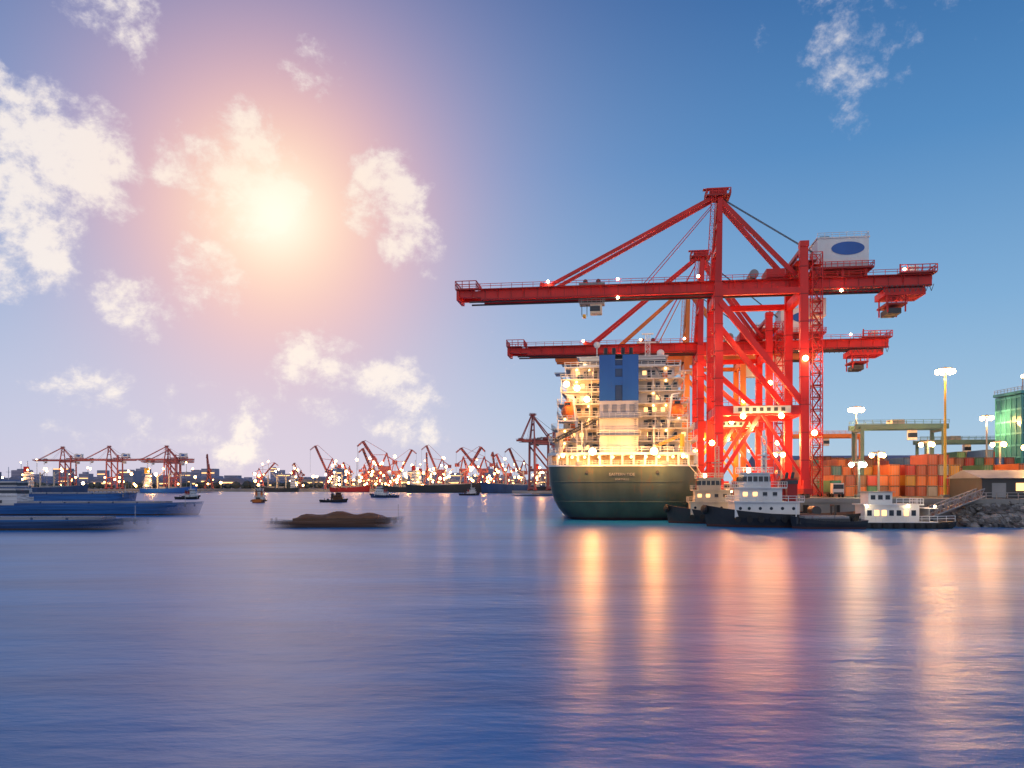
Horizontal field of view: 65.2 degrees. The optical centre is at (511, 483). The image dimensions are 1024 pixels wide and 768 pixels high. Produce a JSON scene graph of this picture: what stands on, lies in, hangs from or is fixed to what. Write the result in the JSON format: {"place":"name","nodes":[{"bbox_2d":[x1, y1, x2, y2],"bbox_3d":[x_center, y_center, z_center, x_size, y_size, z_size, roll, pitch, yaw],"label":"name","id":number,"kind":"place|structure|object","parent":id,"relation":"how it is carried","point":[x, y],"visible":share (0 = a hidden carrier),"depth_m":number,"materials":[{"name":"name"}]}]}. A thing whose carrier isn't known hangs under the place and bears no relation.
{"place":"outdoors","nodes":[
{"label":"outdoors","id":0,"kind":"place"},
{"bbox_2d":[88,488,374,491],"bbox_3d":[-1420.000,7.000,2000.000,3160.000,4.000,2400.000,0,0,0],"label":"shore","id":1,"kind":"structure","parent":0,"point":[300,490],"depth_m":838.10,"materials":[{"name":"concrete"}]},
{"bbox_2d":[141,449,193,486],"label":"container gantry crane","id":2,"kind":"object","parent":1,"relation":"on","point":[169,452],"visible":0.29,"depth_m":818.51,"materials":[{"name":"red paint"}]},
{"bbox_2d":[204,454,213,488],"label":"portal jib crane","id":3,"kind":"object","parent":1,"relation":"on","point":[208,471],"visible":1,"depth_m":849.59,"materials":[{"name":"red paint"}]},
{"bbox_2d":[253,462,277,485],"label":"portal jib crane","id":4,"kind":"object","parent":1,"relation":"on","point":[263,475],"visible":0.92,"depth_m":840.33,"materials":[{"name":"white paint"}]},
{"bbox_2d":[3,475,549,487],"bbox_3d":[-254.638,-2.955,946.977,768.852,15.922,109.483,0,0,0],"label":"waterfront sheds","id":5,"kind":"object","parent":1,"relation":"on","point":[191,479],"visible":0.23,"depth_m":928.46,"materials":[{"name":"orange"}]},
{"bbox_2d":[20,455,542,488],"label":"harbour lights","id":6,"kind":"object","parent":1,"relation":"on","point":[372,471],"visible":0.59,"depth_m":820.60,"materials":[{"name":"grey metal"}]},
{"bbox_2d":[34,480,549,488],"bbox_3d":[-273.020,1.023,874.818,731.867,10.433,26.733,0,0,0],"label":"distant trees","id":7,"kind":"object","parent":1,"relation":"on","point":[247,484],"visible":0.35,"depth_m":869.23,"materials":[{"name":"green plant"}]},
{"bbox_2d":[292,463,304,488],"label":"portal jib crane","id":8,"kind":"object","parent":1,"relation":"on","point":[300,478],"visible":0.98,"depth_m":848.41,"materials":[{"name":"white paint"}]},
{"bbox_2d":[310,445,341,488],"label":"portal jib crane","id":9,"kind":"object","parent":1,"relation":"on","point":[329,473],"visible":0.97,"depth_m":797.67,"materials":[{"name":"red paint"}]},
{"bbox_2d":[342,462,352,486],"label":"portal jib crane","id":10,"kind":"object","parent":1,"relation":"on","point":[349,469],"visible":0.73,"depth_m":814.10,"materials":[{"name":"white paint"}]},
{"bbox_2d":[359,456,376,488],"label":"portal jib crane","id":11,"kind":"object","parent":1,"relation":"on","point":[365,475],"visible":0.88,"depth_m":829.27,"materials":[{"name":"white paint"}]},
{"bbox_2d":[358,448,379,488],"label":"portal jib crane","id":12,"kind":"object","parent":1,"relation":"on","point":[376,472],"visible":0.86,"depth_m":850.95,"materials":[{"name":"red paint"}]},
{"bbox_2d":[390,449,416,486],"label":"portal jib crane","id":13,"kind":"object","parent":1,"relation":"on","point":[395,474],"visible":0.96,"depth_m":806.01,"materials":[{"name":"red paint"}]},
{"bbox_2d":[424,452,431,484],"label":"portal jib crane","id":14,"kind":"object","parent":1,"relation":"on","point":[427,473],"visible":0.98,"depth_m":848.25,"materials":[{"name":"white paint"}]},
{"bbox_2d":[421,445,450,483],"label":"portal jib crane","id":15,"kind":"object","parent":1,"relation":"on","point":[440,473],"visible":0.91,"depth_m":798.02,"materials":[{"name":"red paint"}]},
{"bbox_2d":[455,446,484,483],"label":"portal jib crane","id":16,"kind":"object","parent":1,"relation":"on","point":[462,470],"visible":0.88,"depth_m":804.58,"materials":[{"name":"red paint"}]},
{"bbox_2d":[456,447,493,482],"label":"portal jib crane","id":17,"kind":"object","parent":1,"relation":"on","point":[481,471],"visible":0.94,"depth_m":798.84,"materials":[{"name":"red paint"}]},
{"bbox_2d":[491,452,500,482],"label":"portal jib crane","id":18,"kind":"object","parent":1,"relation":"on","point":[496,475],"visible":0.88,"depth_m":819.39,"materials":[{"name":"white paint"}]},
{"bbox_2d":[492,454,515,483],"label":"portal jib crane","id":19,"kind":"object","parent":1,"relation":"on","point":[502,469],"visible":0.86,"depth_m":799.55,"materials":[{"name":"red paint"}]},
{"bbox_2d":[505,448,531,483],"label":"portal jib crane","id":20,"kind":"object","parent":1,"relation":"on","point":[517,467],"visible":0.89,"depth_m":797.77,"materials":[{"name":"red paint"}]},
{"bbox_2d":[0,466,546,485],"bbox_3d":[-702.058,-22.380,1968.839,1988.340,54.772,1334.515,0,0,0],"label":"distant city skyline","id":21,"kind":"structure","parent":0,"point":[138,475],"depth_m":1670.88,"materials":[{"name":"grey"}]},
{"bbox_2d":[357,440,396,485],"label":"portal jib crane","id":22,"kind":"object","parent":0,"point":[383,469],"visible":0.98,"depth_m":799.54,"materials":[{"name":"red paint"}]},
{"bbox_2d":[0,484,1023,767],"bbox_3d":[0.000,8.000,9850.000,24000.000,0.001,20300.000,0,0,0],"label":"water","id":23,"kind":"structure","parent":0,"point":[418,630],"depth_m":40.63,"materials":[{"name":"blue liquid"}]},
{"bbox_2d":[22,461,88,491],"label":"docked cargo ship","id":24,"kind":"object","parent":23,"relation":"on","point":[67,488],"visible":0.62,"depth_m":687.00,"materials":[{"name":"red paint"}]},
{"bbox_2d":[0,516,120,529],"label":"cargo barge","id":25,"kind":"object","parent":23,"relation":"on","point":[53,522],"visible":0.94,"depth_m":138.12},
{"bbox_2d":[0,467,136,500],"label":"cargo barge","id":26,"kind":"object","parent":23,"relation":"on","point":[79,496],"visible":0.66,"depth_m":236.00,"materials":[{"name":"blue metal"}]},
{"bbox_2d":[0,487,188,514],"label":"cargo barge","id":27,"kind":"object","parent":23,"relation":"on","point":[16,501],"visible":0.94,"depth_m":203.57,"materials":[{"name":"blue metal"}]},
{"bbox_2d":[139,462,197,492],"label":"docked cargo ship","id":28,"kind":"object","parent":23,"relation":"on","point":[147,486],"visible":0.84,"depth_m":697.29,"materials":[{"name":"red paint"}]},
{"bbox_2d":[174,484,200,498],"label":"tugboat","id":29,"kind":"object","parent":23,"relation":"on","point":[190,494],"visible":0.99,"depth_m":419.76,"materials":[{"name":"red paint"}]},
{"bbox_2d":[250,482,266,502],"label":"tugboat","id":30,"kind":"object","parent":23,"relation":"on","point":[259,495],"visible":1,"depth_m":343.64,"materials":[{"name":"red paint"}]},
{"bbox_2d":[1,468,551,493],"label":"gantry pier","id":31,"kind":"structure","parent":23,"relation":"in","point":[513,492],"depth_m":735.00,"materials":[{"name":"concrete"}]},
{"bbox_2d":[32,446,83,485],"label":"container gantry crane","id":32,"kind":"object","parent":31,"relation":"on","point":[75,456],"visible":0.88,"depth_m":763.71,"materials":[{"name":"red paint"}]},
{"bbox_2d":[78,446,136,488],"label":"container gantry crane","id":33,"kind":"object","parent":31,"relation":"on","point":[117,459],"visible":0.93,"depth_m":748.51,"materials":[{"name":"red paint"}]},
{"bbox_2d":[135,446,193,486],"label":"container gantry crane","id":34,"kind":"object","parent":31,"relation":"on","point":[181,458],"visible":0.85,"depth_m":743.51,"materials":[{"name":"red paint"}]},
{"bbox_2d":[516,413,555,490],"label":"container gantry crane","id":35,"kind":"object","parent":31,"relation":"on","point":[535,442],"visible":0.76,"depth_m":566.29,"materials":[{"name":"red paint"}]},
{"bbox_2d":[255,465,299,491],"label":"docked cargo ship","id":36,"kind":"object","parent":23,"relation":"on","point":[292,488],"visible":0.91,"depth_m":797.66,"materials":[{"name":"red paint"}]},
{"bbox_2d":[280,511,386,527],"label":"sand barge","id":37,"kind":"object","parent":23,"relation":"on","point":[339,519],"visible":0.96,"depth_m":146.57},
{"bbox_2d":[319,486,347,501],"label":"tugboat","id":38,"kind":"object","parent":23,"relation":"on","point":[337,497],"visible":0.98,"depth_m":348.87,"materials":[{"name":"red paint"}]},
{"bbox_2d":[329,464,369,491],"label":"docked cargo ship","id":39,"kind":"object","parent":23,"relation":"on","point":[357,488],"visible":0.84,"depth_m":787.77,"materials":[{"name":"red paint"}]},
{"bbox_2d":[370,480,398,497],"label":"tugboat","id":40,"kind":"object","parent":23,"relation":"on","point":[380,492],"visible":1,"depth_m":468.58,"materials":[{"name":"red paint"}]},
{"bbox_2d":[377,469,422,491],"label":"docked cargo ship","id":41,"kind":"object","parent":23,"relation":"on","point":[395,488],"visible":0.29,"depth_m":776.94,"materials":[{"name":"red paint"}]},
{"bbox_2d":[405,460,483,492],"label":"docked cargo ship","id":42,"kind":"object","parent":23,"relation":"on","point":[415,486],"visible":0.95,"depth_m":735.26,"materials":[{"name":"red paint"}]},
{"bbox_2d":[459,483,479,494],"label":"tugboat","id":43,"kind":"object","parent":23,"relation":"on","point":[471,491],"visible":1,"depth_m":559.00,"materials":[{"name":"red paint"}]},
{"bbox_2d":[480,468,546,492],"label":"docked cargo ship","id":44,"kind":"object","parent":23,"relation":"on","point":[497,488],"visible":0.34,"depth_m":694.88,"materials":[{"name":"red paint"}]},
{"bbox_2d":[531,458,550,490],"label":"docked cargo ship","id":45,"kind":"object","parent":23,"relation":"on","point":[540,488],"visible":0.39,"depth_m":637.73,"materials":[{"name":"red paint"}]},
{"bbox_2d":[547,333,702,519],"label":"cargo ship","id":46,"kind":"object","parent":23,"relation":"on","point":[622,444],"visible":1,"depth_m":175.13,"materials":[{"name":"green metal"}]},
{"bbox_2d":[663,446,802,523],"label":"tugboat","id":47,"kind":"object","parent":23,"relation":"on","point":[709,491],"visible":0.59,"depth_m":161.54,"materials":[{"name":"red paint"}]},
{"bbox_2d":[700,436,860,527],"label":"tugboat","id":48,"kind":"object","parent":23,"relation":"on","point":[759,501],"visible":0.88,"depth_m":147.62,"materials":[{"name":"red paint"}]},
{"bbox_2d":[790,504,868,528],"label":"work barge","id":49,"kind":"object","parent":23,"relation":"on","point":[822,522],"visible":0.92,"depth_m":141.39,"materials":[{"name":"red paint"}]},
{"bbox_2d":[852,491,956,528],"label":"work boat","id":50,"kind":"object","parent":23,"relation":"on","point":[878,509],"visible":0.98,"depth_m":143.34,"materials":[{"name":"black paint"}]},
{"bbox_2d":[943,497,1023,527],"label":"rock revetment","id":51,"kind":"object","parent":23,"relation":"in","point":[997,514],"visible":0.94,"depth_m":149.59,"materials":[{"name":"stone"}]},
{"bbox_2d":[0,0,1023,483],"label":"sky","id":52,"kind":"structure","parent":0,"point":[241,234],"materials":[{"name":"blue"}]},
{"bbox_2d":[746,455,912,485],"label":"warehouse","id":53,"kind":"structure","parent":0,"point":[751,461],"depth_m":363.05,"materials":[{"name":"grey metal"}]},
{"bbox_2d":[691,497,1023,520],"bbox_3d":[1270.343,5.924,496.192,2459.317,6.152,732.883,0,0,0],"label":"quay wall","id":54,"kind":"structure","parent":0,"point":[842,504],"depth_m":159.66,"materials":[{"name":"concrete"}]},
{"bbox_2d":[730,486,1015,498],"bbox_3d":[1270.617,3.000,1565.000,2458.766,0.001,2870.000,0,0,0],"label":"quay deck","id":55,"kind":"structure","parent":54,"relation":"on","point":[931,498],"depth_m":165.52,"materials":[{"name":"concrete"}]},
{"bbox_2d":[555,299,815,480],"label":"container gantry crane","id":56,"kind":"object","parent":55,"relation":"on","point":[735,369],"visible":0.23,"depth_m":270.28,"materials":[{"name":"orange paint"}]},
{"bbox_2d":[455,187,937,497],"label":"container gantry crane","id":57,"kind":"object","parent":55,"relation":"on","point":[839,265],"visible":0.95,"depth_m":178.35,"materials":[{"name":"red paint"}]},
{"bbox_2d":[506,249,892,489],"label":"container gantry crane","id":58,"kind":"object","parent":55,"relation":"on","point":[873,344],"visible":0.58,"depth_m":220.29,"materials":[{"name":"red paint"}]},
{"bbox_2d":[724,481,729,489],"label":"container truck","id":59,"kind":"object","parent":55,"relation":"on","point":[726,483],"visible":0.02,"depth_m":227.34,"materials":[{"name":"white paint"}]},
{"bbox_2d":[773,450,784,478],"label":"street lamp","id":60,"kind":"object","parent":55,"relation":"on","point":[782,454],"visible":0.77,"depth_m":189.76,"materials":[{"name":"grey metal"}]},
{"bbox_2d":[927,488,984,517],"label":"gangway bridge","id":61,"kind":"structure","parent":55,"relation":"on","point":[947,508],"depth_m":150.90,"materials":[{"name":"grey metal"}]},
{"bbox_2d":[964,492,1023,498],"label":"quay fence","id":62,"kind":"object","parent":55,"relation":"on","point":[1007,495],"visible":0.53,"depth_m":155.01,"materials":[{"name":"grey metal"}]},
{"bbox_2d":[797,494,950,497],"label":"yard pavement","id":63,"kind":"structure","parent":0,"point":[823,496],"depth_m":177.43,"materials":[{"name":"concrete"}]},
{"bbox_2d":[780,431,859,458],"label":"rubber tyred gantry","id":64,"kind":"object","parent":63,"relation":"on","point":[826,437],"visible":0.31,"depth_m":281.53,"materials":[{"name":"orange paint"}]},
{"bbox_2d":[777,459,873,486],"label":"container stack","id":65,"kind":"object","parent":63,"relation":"on","point":[843,462],"visible":0.09,"depth_m":240.66,"materials":[{"name":"metal"}]},
{"bbox_2d":[817,480,843,496],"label":"container truck","id":66,"kind":"object","parent":63,"relation":"on","point":[831,488],"visible":0.86,"depth_m":181.67,"materials":[{"name":"white paint"}]},
{"bbox_2d":[809,456,887,464],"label":"container stack","id":67,"kind":"object","parent":63,"relation":"on","point":[875,458],"visible":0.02,"depth_m":290.64,"materials":[{"name":"metal"}]},
{"bbox_2d":[811,464,899,495],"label":"container stack","id":68,"kind":"object","parent":63,"relation":"on","point":[889,474],"visible":0.66,"depth_m":197.92,"materials":[{"name":"metal"}]},
{"bbox_2d":[848,406,864,465],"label":"floodlight mast","id":69,"kind":"object","parent":63,"relation":"on","point":[855,409],"visible":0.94,"depth_m":214.76,"materials":[{"name":"grey metal"}]},
{"bbox_2d":[849,460,866,496],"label":"street lamp","id":70,"kind":"object","parent":63,"relation":"on","point":[861,463],"visible":0.91,"depth_m":180.79,"materials":[{"name":"grey metal"}]},
{"bbox_2d":[869,451,885,490],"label":"street lamp","id":71,"kind":"object","parent":63,"relation":"on","point":[880,454],"visible":0.94,"depth_m":191.80,"materials":[{"name":"grey metal"}]},
{"bbox_2d":[848,419,948,485],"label":"rubber tyred gantry","id":72,"kind":"object","parent":63,"relation":"on","point":[895,425],"visible":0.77,"depth_m":208.95,"materials":[{"name":"teal paint"}]},
{"bbox_2d":[864,454,959,495],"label":"container stack","id":73,"kind":"object","parent":63,"relation":"on","point":[918,474],"visible":0.69,"depth_m":199.35,"materials":[{"name":"metal"}]},
{"bbox_2d":[918,440,934,485],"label":"street lamp","id":74,"kind":"object","parent":63,"relation":"on","point":[929,443],"visible":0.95,"depth_m":199.89,"materials":[{"name":"grey metal"}]},
{"bbox_2d":[875,450,1013,485],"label":"container stack","id":75,"kind":"object","parent":63,"relation":"on","point":[970,458],"visible":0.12,"depth_m":224.33,"materials":[{"name":"metal"}]},
{"bbox_2d":[935,367,955,496],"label":"floodlight mast","id":76,"kind":"object","parent":63,"relation":"on","point":[945,370],"visible":0.96,"depth_m":180.78,"materials":[{"name":"metal"}]},
{"bbox_2d":[913,436,994,454],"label":"rubber tyred gantry","id":77,"kind":"object","parent":63,"relation":"on","point":[957,440],"visible":0.45,"depth_m":255.74,"materials":[{"name":"teal paint"}]},
{"bbox_2d":[946,470,1023,498],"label":"waterfront shed","id":78,"kind":"structure","parent":63,"relation":"on","point":[962,481],"depth_m":167.36,"materials":[{"name":"metal"}]},
{"bbox_2d":[980,414,993,456],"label":"floodlight mast","id":79,"kind":"object","parent":63,"relation":"on","point":[990,418],"visible":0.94,"depth_m":229.82,"materials":[{"name":"grey metal"}]},
{"bbox_2d":[962,464,1023,469],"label":"container stack","id":80,"kind":"object","parent":63,"relation":"on","point":[1000,467],"visible":0.16,"depth_m":199.93,"materials":[{"name":"metal"}]},
{"bbox_2d":[990,440,1006,464],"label":"street lamp","id":81,"kind":"object","parent":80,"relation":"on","point":[1001,443],"visible":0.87,"depth_m":199.87,"materials":[{"name":"grey metal"}]},
{"bbox_2d":[993,374,1023,463],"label":"glass control tower","id":82,"kind":"structure","parent":63,"relation":"on","point":[1009,417],"depth_m":226.76,"materials":[{"name":"teal glass"}]}
]}

